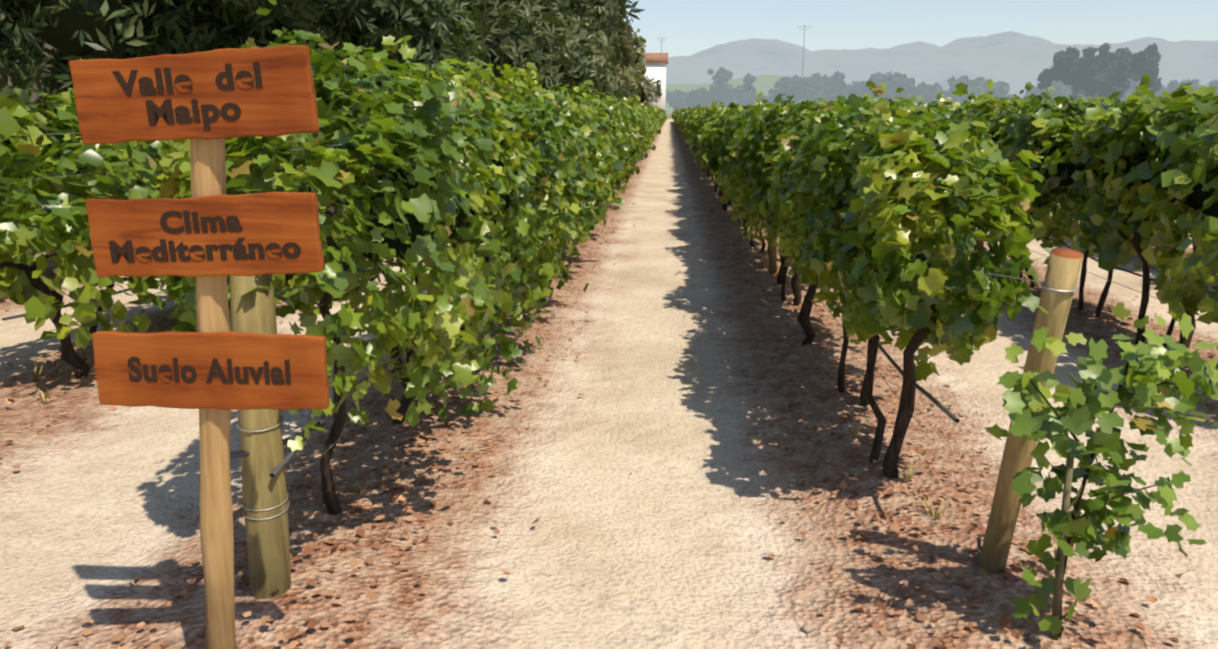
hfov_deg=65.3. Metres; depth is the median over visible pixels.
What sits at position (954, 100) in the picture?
tree
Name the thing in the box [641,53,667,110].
farm building
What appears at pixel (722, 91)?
tree
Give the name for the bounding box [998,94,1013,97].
tree
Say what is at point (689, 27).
sky
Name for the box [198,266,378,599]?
wooden post
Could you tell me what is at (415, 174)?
vine row
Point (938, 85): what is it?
tree
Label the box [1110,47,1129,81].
tree
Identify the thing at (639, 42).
tree
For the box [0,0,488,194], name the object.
tree
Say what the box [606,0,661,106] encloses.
tree
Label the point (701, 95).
tree
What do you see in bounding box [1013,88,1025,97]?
tree
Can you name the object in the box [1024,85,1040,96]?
tree
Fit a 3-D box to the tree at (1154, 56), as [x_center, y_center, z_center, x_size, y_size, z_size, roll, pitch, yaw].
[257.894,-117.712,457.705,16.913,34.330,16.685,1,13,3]
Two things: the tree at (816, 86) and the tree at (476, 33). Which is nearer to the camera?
the tree at (476, 33)
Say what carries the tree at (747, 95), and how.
on the ground
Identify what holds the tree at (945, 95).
on the ground
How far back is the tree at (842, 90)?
452.71 m
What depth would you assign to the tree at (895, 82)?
416.33 m
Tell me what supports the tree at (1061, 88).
on the ground
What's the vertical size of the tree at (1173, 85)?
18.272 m
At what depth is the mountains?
8944.82 m
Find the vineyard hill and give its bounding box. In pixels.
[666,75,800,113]
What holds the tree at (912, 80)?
on the ground
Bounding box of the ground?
[0,114,1217,648]
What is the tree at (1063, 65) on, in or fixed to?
on the ground
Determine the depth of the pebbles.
3.04 m
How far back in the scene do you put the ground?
4.14 m
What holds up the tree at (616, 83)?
on the ground
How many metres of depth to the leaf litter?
3.80 m
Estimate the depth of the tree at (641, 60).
109.66 m
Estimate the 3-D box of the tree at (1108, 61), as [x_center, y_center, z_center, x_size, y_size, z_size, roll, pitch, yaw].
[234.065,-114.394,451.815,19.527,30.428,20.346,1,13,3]
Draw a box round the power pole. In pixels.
[799,25,809,101]
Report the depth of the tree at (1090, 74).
432.00 m
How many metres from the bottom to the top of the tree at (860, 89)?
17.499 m
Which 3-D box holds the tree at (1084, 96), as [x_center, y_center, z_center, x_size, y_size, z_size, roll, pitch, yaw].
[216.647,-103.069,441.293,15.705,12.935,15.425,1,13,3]
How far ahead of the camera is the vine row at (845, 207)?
4.10 m
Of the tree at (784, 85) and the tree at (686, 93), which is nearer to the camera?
the tree at (784, 85)
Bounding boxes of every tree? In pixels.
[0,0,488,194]
[10,0,643,95]
[451,0,517,81]
[581,1,617,98]
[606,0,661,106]
[606,2,645,82]
[622,3,647,73]
[628,47,645,83]
[666,90,685,109]
[674,89,688,108]
[686,87,709,107]
[707,66,737,106]
[735,73,759,105]
[756,92,774,103]
[768,74,800,103]
[793,73,838,103]
[830,71,848,100]
[845,81,857,94]
[850,80,878,100]
[867,71,911,101]
[908,78,914,86]
[910,81,940,103]
[934,82,943,91]
[940,80,949,90]
[942,90,948,101]
[946,75,998,103]
[947,85,959,102]
[995,81,1009,95]
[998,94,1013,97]
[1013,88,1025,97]
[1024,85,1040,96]
[1035,80,1073,100]
[1037,46,1079,90]
[1066,57,1099,85]
[1069,42,1110,101]
[1076,94,1096,105]
[1095,52,1117,104]
[1105,51,1150,100]
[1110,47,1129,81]
[1119,78,1151,103]
[1136,43,1162,93]
[1152,86,1169,103]
[1167,79,1199,101]
[1208,80,1217,88]
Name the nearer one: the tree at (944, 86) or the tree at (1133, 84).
the tree at (1133, 84)
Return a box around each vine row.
[0,85,369,282]
[0,102,372,377]
[151,0,667,514]
[672,76,1043,477]
[717,73,1217,349]
[815,91,1213,246]
[915,92,1153,108]
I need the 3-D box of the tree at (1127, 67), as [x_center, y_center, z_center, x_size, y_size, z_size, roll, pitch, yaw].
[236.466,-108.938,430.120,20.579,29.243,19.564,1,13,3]
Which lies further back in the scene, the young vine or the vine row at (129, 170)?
the vine row at (129, 170)
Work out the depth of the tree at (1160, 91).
561.25 m
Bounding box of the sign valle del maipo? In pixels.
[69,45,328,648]
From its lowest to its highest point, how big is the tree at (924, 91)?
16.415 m
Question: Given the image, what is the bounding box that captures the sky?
[624,0,1217,56]
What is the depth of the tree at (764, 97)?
571.33 m
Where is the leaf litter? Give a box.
[0,201,1217,648]
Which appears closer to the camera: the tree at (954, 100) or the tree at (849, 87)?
the tree at (849, 87)
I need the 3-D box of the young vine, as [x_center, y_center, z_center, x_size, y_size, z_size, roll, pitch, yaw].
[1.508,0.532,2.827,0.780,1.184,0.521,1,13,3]
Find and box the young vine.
[984,303,1217,640]
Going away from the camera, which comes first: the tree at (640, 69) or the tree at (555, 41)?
the tree at (555, 41)
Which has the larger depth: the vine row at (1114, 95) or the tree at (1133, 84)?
the tree at (1133, 84)
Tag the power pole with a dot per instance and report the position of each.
(804, 29)
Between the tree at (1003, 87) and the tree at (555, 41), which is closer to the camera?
the tree at (555, 41)
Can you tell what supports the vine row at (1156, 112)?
on the ground
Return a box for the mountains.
[17,31,1217,94]
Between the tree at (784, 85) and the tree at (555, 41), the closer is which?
the tree at (555, 41)
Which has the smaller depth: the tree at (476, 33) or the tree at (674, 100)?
the tree at (476, 33)
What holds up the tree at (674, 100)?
on the ground
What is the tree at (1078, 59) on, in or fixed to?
on the ground
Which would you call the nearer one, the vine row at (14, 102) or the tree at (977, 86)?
the vine row at (14, 102)
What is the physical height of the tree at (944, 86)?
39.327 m
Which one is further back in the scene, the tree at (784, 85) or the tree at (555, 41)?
the tree at (784, 85)
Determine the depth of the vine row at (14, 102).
8.71 m
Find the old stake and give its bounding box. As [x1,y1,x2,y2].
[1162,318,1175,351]
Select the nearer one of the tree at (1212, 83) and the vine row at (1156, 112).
the vine row at (1156, 112)
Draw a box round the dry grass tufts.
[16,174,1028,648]
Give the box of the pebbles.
[81,221,814,641]
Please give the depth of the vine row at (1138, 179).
6.61 m

